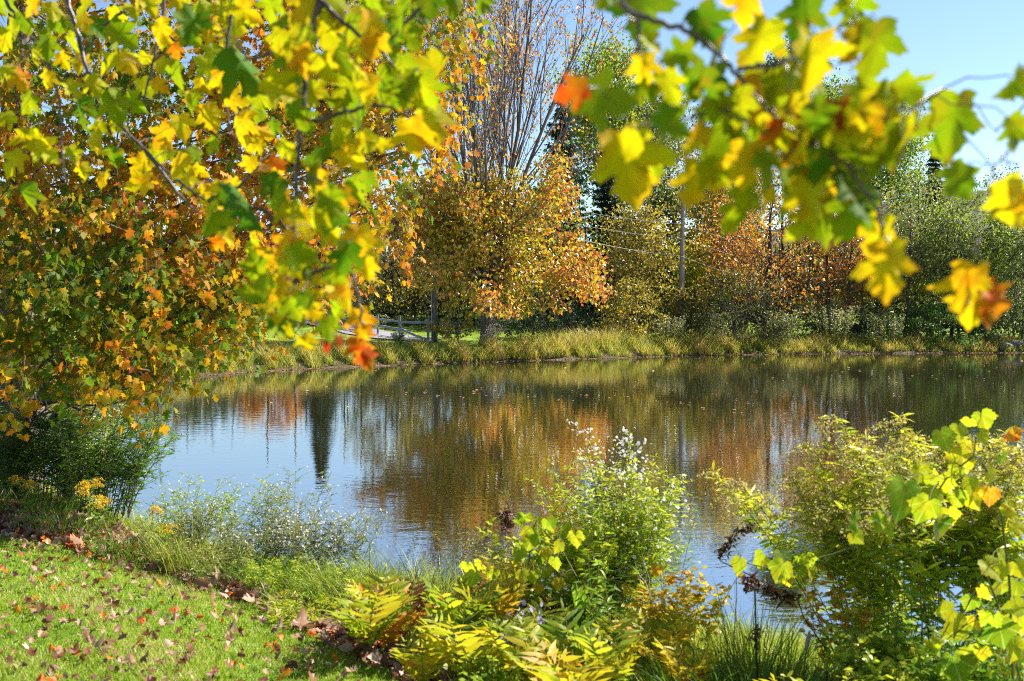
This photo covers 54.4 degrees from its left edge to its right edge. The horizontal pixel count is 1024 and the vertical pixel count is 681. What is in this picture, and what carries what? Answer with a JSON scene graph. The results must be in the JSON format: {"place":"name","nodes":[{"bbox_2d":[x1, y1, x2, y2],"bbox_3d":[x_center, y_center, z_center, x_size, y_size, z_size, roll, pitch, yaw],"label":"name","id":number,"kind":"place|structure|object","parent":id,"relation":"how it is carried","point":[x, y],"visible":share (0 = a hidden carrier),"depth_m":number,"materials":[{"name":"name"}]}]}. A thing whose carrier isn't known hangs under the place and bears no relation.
{"place":"outdoors","nodes":[
{"label":"outdoors","id":0,"kind":"place"},
{"bbox_2d":[0,271,1023,680],"bbox_3d":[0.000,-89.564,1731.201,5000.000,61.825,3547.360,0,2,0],"label":"ground","id":1,"kind":"structure","parent":0,"point":[342,365],"depth_m":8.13,"materials":[{"name":"plant"}]},
{"bbox_2d":[0,474,86,516],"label":"grass tuft","id":2,"kind":"object","parent":1,"relation":"on","point":[33,501],"visible":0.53,"depth_m":11.48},
{"bbox_2d":[0,392,113,498],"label":"willow bush","id":3,"kind":"object","parent":1,"relation":"on","point":[13,452],"visible":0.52,"depth_m":12.20,"materials":[{"name":"green plant"}]},
{"bbox_2d":[2,500,122,537],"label":"grass tuft","id":4,"kind":"object","parent":1,"relation":"on","point":[58,520],"visible":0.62,"depth_m":9.99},
{"bbox_2d":[75,477,104,547],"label":"goldenrod plant","id":5,"kind":"object","parent":1,"relation":"on","point":[93,508],"visible":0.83,"depth_m":9.29,"materials":[{"name":"yellow plant"}]},
{"bbox_2d":[74,479,126,559],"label":"goldenrod plant","id":6,"kind":"object","parent":1,"relation":"on","point":[100,500],"visible":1,"depth_m":9.13,"materials":[{"name":"yellow plant"}]},
{"bbox_2d":[15,401,187,517],"bbox_3d":[-5.012,1.449,12.314,2.045,1.485,1.631,-2,3,-40],"label":"willow bush","id":7,"kind":"object","parent":1,"relation":"on","point":[109,471],"visible":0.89,"depth_m":12.16,"materials":[{"name":"green plant"}]},
{"bbox_2d":[79,523,203,567],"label":"grass tuft","id":8,"kind":"object","parent":1,"relation":"on","point":[123,554],"visible":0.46,"depth_m":9.19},
{"bbox_2d":[0,0,291,252],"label":"maple branch","id":9,"kind":"object","parent":1,"relation":"on","point":[233,17],"visible":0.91,"depth_m":3.31,"materials":[{"name":"yellow plant"}]},
{"bbox_2d":[132,538,201,573],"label":"green weed","id":10,"kind":"object","parent":1,"relation":"on","point":[163,555],"visible":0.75,"depth_m":8.72,"materials":[{"name":"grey plant"}]},
{"bbox_2d":[121,499,227,556],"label":"aster plant","id":11,"kind":"object","parent":1,"relation":"on","point":[197,523],"visible":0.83,"depth_m":9.37,"materials":[{"name":"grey plant"}]},
{"bbox_2d":[125,512,259,577],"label":"grass tuft","id":12,"kind":"object","parent":1,"relation":"on","point":[186,559],"visible":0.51,"depth_m":8.78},
{"bbox_2d":[138,469,249,550],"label":"aster plant","id":13,"kind":"object","parent":1,"relation":"on","point":[181,499],"visible":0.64,"depth_m":9.95,"materials":[{"name":"green plant"}]},
{"bbox_2d":[185,542,258,589],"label":"green weed","id":14,"kind":"object","parent":1,"relation":"on","point":[214,561],"visible":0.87,"depth_m":8.34,"materials":[{"name":"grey plant"}]},
{"bbox_2d":[0,484,480,680],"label":"leaf litter","id":15,"kind":"object","parent":1,"relation":"on","point":[335,632],"visible":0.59,"depth_m":7.28,"materials":[{"name":"plant"}]},
{"bbox_2d":[162,538,321,589],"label":"grass tuft","id":16,"kind":"object","parent":1,"relation":"on","point":[189,568],"visible":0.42,"depth_m":8.39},
{"bbox_2d":[199,473,287,562],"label":"aster plant","id":17,"kind":"object","parent":1,"relation":"on","point":[255,504],"visible":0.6,"depth_m":9.67,"materials":[{"name":"green plant"}]},
{"bbox_2d":[202,503,311,573],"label":"aster plant","id":18,"kind":"object","parent":1,"relation":"on","point":[275,532],"visible":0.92,"depth_m":8.93,"materials":[{"name":"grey plant"}]},
{"bbox_2d":[0,0,515,490],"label":"maple tree","id":19,"kind":"object","parent":1,"relation":"on","point":[36,266],"visible":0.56,"depth_m":10.65,"materials":[{"name":"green plant"}]},
{"bbox_2d":[239,553,318,598],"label":"green weed","id":20,"kind":"object","parent":1,"relation":"on","point":[254,578],"visible":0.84,"depth_m":7.93,"materials":[{"name":"green plant"}]},
{"bbox_2d":[252,465,338,566],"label":"aster plant","id":21,"kind":"object","parent":1,"relation":"on","point":[286,500],"visible":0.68,"depth_m":9.53,"materials":[{"name":"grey plant"}]},
{"bbox_2d":[227,544,376,598],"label":"grass tuft","id":22,"kind":"object","parent":1,"relation":"on","point":[287,566],"visible":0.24,"depth_m":8.32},
{"bbox_2d":[264,586,347,631],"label":"green weed","id":23,"kind":"object","parent":1,"relation":"on","point":[289,603],"visible":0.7,"depth_m":7.00,"materials":[{"name":"green plant"}]},
{"bbox_2d":[266,496,370,573],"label":"aster plant","id":24,"kind":"object","parent":1,"relation":"on","point":[295,534],"visible":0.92,"depth_m":8.91,"materials":[{"name":"green plant"}]},
{"bbox_2d":[289,558,368,608],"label":"green weed","id":25,"kind":"object","parent":1,"relation":"on","point":[333,576],"visible":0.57,"depth_m":7.53,"materials":[{"name":"green plant"}]},
{"bbox_2d":[168,0,499,371],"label":"maple branch","id":26,"kind":"object","parent":1,"relation":"on","point":[283,301],"visible":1,"depth_m":2.17,"materials":[{"name":"yellow plant"}]},
{"bbox_2d":[259,546,427,602],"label":"grass tuft","id":27,"kind":"object","parent":1,"relation":"on","point":[311,588],"visible":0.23,"depth_m":7.99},
{"bbox_2d":[295,505,392,574],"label":"aster plant","id":28,"kind":"object","parent":1,"relation":"on","point":[353,555],"visible":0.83,"depth_m":9.03,"materials":[{"name":"green plant"}]},
{"bbox_2d":[324,583,417,652],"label":"fern","id":29,"kind":"object","parent":1,"relation":"on","point":[367,605],"visible":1,"depth_m":5.79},
{"bbox_2d":[342,562,418,622],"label":"fern","id":30,"kind":"object","parent":1,"relation":"on","point":[392,589],"visible":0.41,"depth_m":6.40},
{"bbox_2d":[353,601,421,651],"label":"fern","id":31,"kind":"object","parent":1,"relation":"on","point":[393,634],"visible":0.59,"depth_m":5.91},
{"bbox_2d":[324,308,459,343],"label":"rail fence","id":32,"kind":"object","parent":1,"relation":"on","point":[399,329],"visible":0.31,"depth_m":60.78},
{"bbox_2d":[342,221,445,324],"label":"maple tree","id":33,"kind":"object","parent":1,"relation":"on","point":[391,284],"visible":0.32,"depth_m":72.81,"materials":[{"name":"orange plant"}]},
{"bbox_2d":[292,538,506,616],"bbox_3d":[-0.752,1.848,7.683,1.988,0.735,2.039,0,2,0],"label":"grass tuft","id":34,"kind":"object","parent":1,"relation":"on","point":[411,577],"visible":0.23,"depth_m":7.91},
{"bbox_2d":[368,572,443,637],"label":"fern","id":35,"kind":"object","parent":1,"relation":"on","point":[418,609],"visible":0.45,"depth_m":6.46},
{"bbox_2d":[389,624,473,680],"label":"fern","id":36,"kind":"object","parent":1,"relation":"on","point":[426,665],"visible":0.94,"depth_m":5.21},
{"bbox_2d":[394,239,477,320],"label":"maple tree","id":37,"kind":"object","parent":1,"relation":"on","point":[439,290],"visible":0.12,"depth_m":75.35,"materials":[{"name":"orange plant"}]},
{"bbox_2d":[425,301,480,341],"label":"shrub","id":38,"kind":"object","parent":1,"relation":"on","point":[436,329],"visible":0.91,"depth_m":57.33,"materials":[{"name":"green plant"}]},
{"bbox_2d":[414,603,501,680],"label":"fern","id":39,"kind":"object","parent":1,"relation":"on","point":[474,647],"visible":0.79,"depth_m":5.30,"materials":[{"name":"plant"}]},
{"bbox_2d":[419,568,506,655],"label":"fern","id":40,"kind":"object","parent":1,"relation":"on","point":[434,598],"visible":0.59,"depth_m":5.85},
{"bbox_2d":[439,652,530,680],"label":"fern","id":41,"kind":"object","parent":1,"relation":"on","point":[467,672],"visible":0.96,"depth_m":5.20,"materials":[{"name":"green plant"}]},
{"bbox_2d":[343,0,638,346],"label":"maple tree","id":42,"kind":"object","parent":1,"relation":"on","point":[471,228],"visible":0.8,"depth_m":54.30,"materials":[{"name":"orange plant"}]},
{"bbox_2d":[452,564,535,636],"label":"fern","id":43,"kind":"object","parent":1,"relation":"on","point":[509,600],"visible":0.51,"depth_m":6.00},
{"bbox_2d":[467,607,540,677],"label":"fern","id":44,"kind":"object","parent":1,"relation":"on","point":[483,632],"visible":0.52,"depth_m":5.43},
{"bbox_2d":[0,201,1023,336],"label":"woodland","id":45,"kind":"object","parent":1,"relation":"on","point":[898,313],"visible":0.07,"depth_m":78.90,"materials":[{"name":"green plant"}]},
{"bbox_2d":[0,475,1023,680],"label":"bank grass","id":46,"kind":"structure","parent":1,"relation":"on","point":[634,670],"depth_m":6.76,"materials":[{"name":"green plant"}]},
{"bbox_2d":[482,590,572,650],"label":"fern","id":47,"kind":"object","parent":1,"relation":"on","point":[538,608],"visible":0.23,"depth_m":5.77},
{"bbox_2d":[42,322,1023,380],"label":"shore grass","id":48,"kind":"structure","parent":1,"relation":"on","point":[491,349],"depth_m":55.51,"materials":[{"name":"plant"}]},
{"bbox_2d":[501,614,584,680],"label":"fern","id":49,"kind":"object","parent":1,"relation":"on","point":[516,655],"visible":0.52,"depth_m":5.22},
{"bbox_2d":[504,294,597,337],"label":"shrub","id":50,"kind":"object","parent":1,"relation":"on","point":[574,315],"visible":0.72,"depth_m":62.30,"materials":[{"name":"green plant"}]},
{"bbox_2d":[475,512,631,636],"bbox_3d":[0.286,1.561,6.501,1.066,0.867,0.785,0,2,0],"label":"yellow weed","id":51,"kind":"object","parent":1,"relation":"on","point":[570,577],"visible":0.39,"depth_m":6.36,"materials":[{"name":"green plant"}]},
{"bbox_2d":[501,169,616,325],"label":"elm tree","id":52,"kind":"object","parent":1,"relation":"on","point":[535,188],"visible":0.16,"depth_m":73.08,"materials":[{"name":"orange plant"}]},
{"bbox_2d":[456,512,676,635],"bbox_3d":[0.333,1.446,6.106,1.360,0.863,0.671,0,2,0],"label":"vine","id":53,"kind":"object","parent":1,"relation":"on","point":[532,534],"visible":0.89,"depth_m":6.06,"materials":[{"name":"green plant"}]},
{"bbox_2d":[529,101,604,314],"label":"hemlock tree","id":54,"kind":"object","parent":1,"relation":"on","point":[566,146],"visible":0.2,"depth_m":79.14,"materials":[{"name":"green plant"}]},
{"bbox_2d":[521,633,627,680],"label":"fern","id":55,"kind":"object","parent":1,"relation":"on","point":[559,673],"visible":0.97,"depth_m":4.83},
{"bbox_2d":[535,597,635,677],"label":"fern","id":56,"kind":"object","parent":1,"relation":"on","point":[562,635],"visible":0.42,"depth_m":5.27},
{"bbox_2d":[524,23,675,281],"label":"poplar tree","id":57,"kind":"object","parent":1,"relation":"on","point":[609,60],"visible":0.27,"depth_m":85.92,"materials":[{"name":"green plant"}]},
{"bbox_2d":[566,419,648,602],"bbox_3d":[0.750,1.300,6.750,0.493,1.526,0.745,-1,2,-32],"label":"aster plant","id":58,"kind":"object","parent":1,"relation":"on","point":[622,444],"visible":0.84,"depth_m":6.85,"materials":[{"name":"green plant"}]},
{"bbox_2d":[551,151,664,323],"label":"hemlock tree","id":59,"kind":"object","parent":1,"relation":"on","point":[605,189],"visible":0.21,"depth_m":77.12,"materials":[{"name":"green plant"}]},
{"bbox_2d":[525,448,694,638],"bbox_3d":[0.677,1.392,6.684,1.224,1.264,1.043,0,2,0],"label":"aster plant","id":60,"kind":"object","parent":1,"relation":"on","point":[649,536],"visible":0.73,"depth_m":6.54,"materials":[{"name":"green plant"}]},
{"bbox_2d":[566,605,653,680],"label":"fern","id":61,"kind":"object","parent":1,"relation":"on","point":[598,642],"visible":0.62,"depth_m":5.29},
{"bbox_2d":[571,540,648,646],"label":"green weed","id":62,"kind":"object","parent":1,"relation":"on","point":[595,606],"visible":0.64,"depth_m":5.93,"materials":[{"name":"green plant"}]},
{"bbox_2d":[586,274,676,339],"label":"shrub","id":63,"kind":"object","parent":1,"relation":"on","point":[625,297],"visible":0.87,"depth_m":59.96,"materials":[{"name":"yellow plant"}]},
{"bbox_2d":[577,195,707,335],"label":"tree","id":64,"kind":"object","parent":1,"relation":"on","point":[634,260],"visible":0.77,"depth_m":64.55,"materials":[{"name":"yellow plant"}]},
{"bbox_2d":[590,81,706,314],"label":"poplar tree","id":65,"kind":"object","parent":1,"relation":"on","point":[661,195],"visible":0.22,"depth_m":89.82,"materials":[{"name":"green plant"}]},
{"bbox_2d":[606,603,700,676],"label":"fern","id":66,"kind":"object","parent":1,"relation":"on","point":[683,637],"visible":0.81,"depth_m":5.69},
{"bbox_2d":[609,480,700,617],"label":"aster plant","id":67,"kind":"object","parent":1,"relation":"on","point":[682,523],"visible":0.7,"depth_m":6.28,"materials":[{"name":"green plant"}]},
{"bbox_2d":[619,566,745,659],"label":"yellow weed","id":68,"kind":"object","parent":1,"relation":"on","point":[686,599],"visible":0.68,"depth_m":6.08,"materials":[{"name":"plant"}]},
{"bbox_2d":[650,281,718,338],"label":"shrub","id":69,"kind":"object","parent":1,"relation":"on","point":[693,295],"visible":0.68,"depth_m":61.55,"materials":[{"name":"green plant"}]},
{"bbox_2d":[651,636,725,680],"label":"fern","id":70,"kind":"object","parent":1,"relation":"on","point":[665,652],"visible":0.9,"depth_m":5.28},
{"bbox_2d":[661,228,757,313],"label":"birch tree","id":71,"kind":"object","parent":1,"relation":"on","point":[693,276],"visible":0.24,"depth_m":82.39,"materials":[{"name":"green plant"}]},
{"bbox_2d":[658,147,789,322],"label":"maple tree","id":72,"kind":"object","parent":1,"relation":"on","point":[711,195],"visible":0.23,"depth_m":77.12,"materials":[{"name":"orange plant"}]},
{"bbox_2d":[684,191,778,328],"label":"maple tree","id":73,"kind":"object","parent":1,"relation":"on","point":[732,265],"visible":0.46,"depth_m":69.55,"materials":[{"name":"orange plant"}]},
{"bbox_2d":[714,522,759,679],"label":"dead stalk","id":74,"kind":"object","parent":1,"relation":"on","point":[722,549],"visible":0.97,"depth_m":5.65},
{"bbox_2d":[674,263,816,344],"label":"shrub","id":75,"kind":"object","parent":1,"relation":"on","point":[723,301],"visible":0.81,"depth_m":60.14,"materials":[{"name":"green plant"}]},
{"bbox_2d":[675,574,836,680],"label":"grass tuft","id":76,"kind":"object","parent":1,"relation":"on","point":[781,642],"visible":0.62,"depth_m":5.75,"materials":[{"name":"plant"}]},
{"bbox_2d":[678,170,841,338],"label":"maple tree","id":77,"kind":"object","parent":1,"relation":"on","point":[769,258],"visible":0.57,"depth_m":64.27,"materials":[{"name":"orange plant"}]},
{"bbox_2d":[635,625,884,680],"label":"grass tuft","id":78,"kind":"object","parent":1,"relation":"on","point":[746,670],"visible":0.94,"depth_m":5.28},
{"bbox_2d":[739,571,827,680],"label":"dead stalk","id":79,"kind":"object","parent":1,"relation":"on","point":[787,596],"visible":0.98,"depth_m":5.35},
{"bbox_2d":[550,0,1023,305],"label":"maple branch","id":80,"kind":"object","parent":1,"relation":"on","point":[759,116],"visible":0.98,"depth_m":1.47,"materials":[{"name":"yellow plant"}]},
{"bbox_2d":[729,544,861,586],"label":"grape vine","id":81,"kind":"object","parent":1,"relation":"on","point":[781,567],"visible":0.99,"depth_m":5.20,"materials":[{"name":"green plant"}]},
{"bbox_2d":[690,461,902,676],"bbox_3d":[1.736,1.430,6.039,1.210,1.372,0.943,1,3,34],"label":"goldenrod plant","id":82,"kind":"object","parent":1,"relation":"on","point":[809,510],"visible":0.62,"depth_m":5.93,"materials":[{"name":"green plant"}]},
{"bbox_2d":[811,305,859,345],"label":"aster plant","id":83,"kind":"object","parent":1,"relation":"on","point":[827,328],"visible":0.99,"depth_m":61.56,"materials":[{"name":"green plant"}]},
{"bbox_2d":[772,214,905,336],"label":"maple tree","id":84,"kind":"object","parent":1,"relation":"on","point":[816,281],"visible":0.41,"depth_m":66.91,"materials":[{"name":"orange plant"}]},
{"bbox_2d":[803,206,881,336],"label":"alder tree","id":85,"kind":"object","parent":1,"relation":"on","point":[844,244],"visible":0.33,"depth_m":65.50,"materials":[{"name":"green plant"}]},
{"bbox_2d":[800,300,902,343],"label":"shrub","id":86,"kind":"object","parent":1,"relation":"on","point":[859,324],"visible":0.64,"depth_m":63.86,"materials":[{"name":"green plant"}]},
{"bbox_2d":[800,182,935,335],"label":"alder tree","id":87,"kind":"object","parent":1,"relation":"on","point":[900,293],"visible":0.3,"depth_m":67.94,"materials":[{"name":"green plant"}]},
{"bbox_2d":[782,411,987,671],"bbox_3d":[2.116,1.264,5.750,1.026,1.670,1.226,-1,2,-18],"label":"goldenrod plant","id":88,"kind":"object","parent":1,"relation":"on","point":[872,539],"visible":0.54,"depth_m":5.68,"materials":[{"name":"green plant"}]},
{"bbox_2d":[830,596,953,680],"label":"green weed","id":89,"kind":"object","parent":1,"relation":"on","point":[862,638],"visible":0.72,"depth_m":5.00,"materials":[{"name":"green plant"}]},
{"bbox_2d":[828,96,964,304],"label":"ash tree","id":90,"kind":"object","parent":1,"relation":"on","point":[910,150],"visible":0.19,"depth_m":93.59,"materials":[{"name":"green plant"}]},
{"bbox_2d":[820,623,986,680],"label":"green weed","id":91,"kind":"object","parent":1,"relation":"on","point":[895,671],"visible":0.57,"depth_m":5.08,"materials":[{"name":"green plant"}]},
{"bbox_2d":[860,203,951,336],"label":"alder tree","id":92,"kind":"object","parent":1,"relation":"on","point":[916,244],"visible":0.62,"depth_m":65.77,"materials":[{"name":"green plant"}]},
{"bbox_2d":[864,162,978,331],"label":"willow tree","id":93,"kind":"object","parent":1,"relation":"on","point":[922,186],"visible":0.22,"depth_m":70.99,"materials":[{"name":"green plant"}]},
{"bbox_2d":[823,425,1023,671],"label":"goldenrod plant","id":94,"kind":"object","parent":1,"relation":"on","point":[918,565],"visible":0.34,"depth_m":5.33,"materials":[{"name":"green plant"}]},
{"bbox_2d":[834,428,1023,678],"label":"goldenrod plant","id":95,"kind":"object","parent":1,"relation":"on","point":[889,475],"visible":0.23,"depth_m":5.53,"materials":[{"name":"green plant"}]},
{"bbox_2d":[904,150,954,319],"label":"spruce tree","id":96,"kind":"object","parent":1,"relation":"on","point":[931,160],"visible":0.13,"depth_m":85.29,"materials":[{"name":"green plant"}]},
{"bbox_2d":[847,408,1023,679],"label":"grape vine","id":97,"kind":"object","parent":1,"relation":"on","point":[923,505],"visible":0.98,"depth_m":4.12,"materials":[{"name":"green plant"}]},
{"bbox_2d":[881,300,998,346],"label":"shrub","id":98,"kind":"object","parent":1,"relation":"on","point":[930,328],"visible":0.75,"depth_m":63.09,"materials":[{"name":"green plant"}]},
{"bbox_2d":[911,210,1001,337],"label":"alder tree","id":99,"kind":"object","parent":1,"relation":"on","point":[962,248],"visible":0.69,"depth_m":65.58,"materials":[{"name":"green plant"}]},
{"bbox_2d":[894,182,1023,338],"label":"willow tree","id":100,"kind":"object","parent":1,"relation":"on","point":[958,215],"visible":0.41,"depth_m":66.09,"materials":[{"name":"green plant"}]},
{"bbox_2d":[895,581,1023,680],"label":"green weed","id":101,"kind":"object","parent":1,"relation":"on","point":[981,667],"visible":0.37,"depth_m":4.71,"materials":[{"name":"green plant"}]},
{"bbox_2d":[923,547,1023,680],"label":"grape vine","id":102,"kind":"object","parent":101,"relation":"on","point":[1000,628],"visible":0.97,"depth_m":4.19,"materials":[{"name":"green plant"}]},
{"bbox_2d":[908,436,1023,680],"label":"goldenrod plant","id":103,"kind":"object","parent":1,"relation":"on","point":[959,525],"visible":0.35,"depth_m":5.45,"materials":[{"name":"green plant"}]},
{"bbox_2d":[912,62,1023,331],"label":"maple branch","id":104,"kind":"object","parent":1,"relation":"on","point":[949,124],"visible":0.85,"depth_m":1.48,"materials":[{"name":"yellow plant"}]},
{"bbox_2d":[963,209,1023,338],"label":"willow tree","id":105,"kind":"object","parent":1,"relation":"on","point":[1019,294],"visible":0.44,"depth_m":65.91,"materials":[{"name":"green plant"}]},
{"bbox_2d":[967,303,1023,343],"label":"shrub","id":106,"kind":"object","parent":1,"relation":"on","point":[999,322],"visible":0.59,"depth_m":63.05,"materials":[{"name":"green plant"}]},
{"bbox_2d":[0,0,1023,264],"label":"sky","id":107,"kind":"structure","parent":0,"point":[956,40],"materials":[{"name":"blue"}]},
{"bbox_2d":[2,190,1023,266],"bbox_3d":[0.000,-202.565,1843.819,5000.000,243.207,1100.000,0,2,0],"label":"hills","id":108,"kind":"structure","parent":0,"point":[964,209],"depth_m":1872.23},
{"bbox_2d":[46,353,1023,658],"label":"pond water","id":109,"kind":"structure","parent":0,"point":[412,453],"depth_m":22.91,"materials":[{"name":"blue liquid"}]},
{"bbox_2d":[792,564,885,680],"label":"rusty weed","id":110,"kind":"object","parent":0,"point":[863,617],"visible":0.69,"depth_m":5.52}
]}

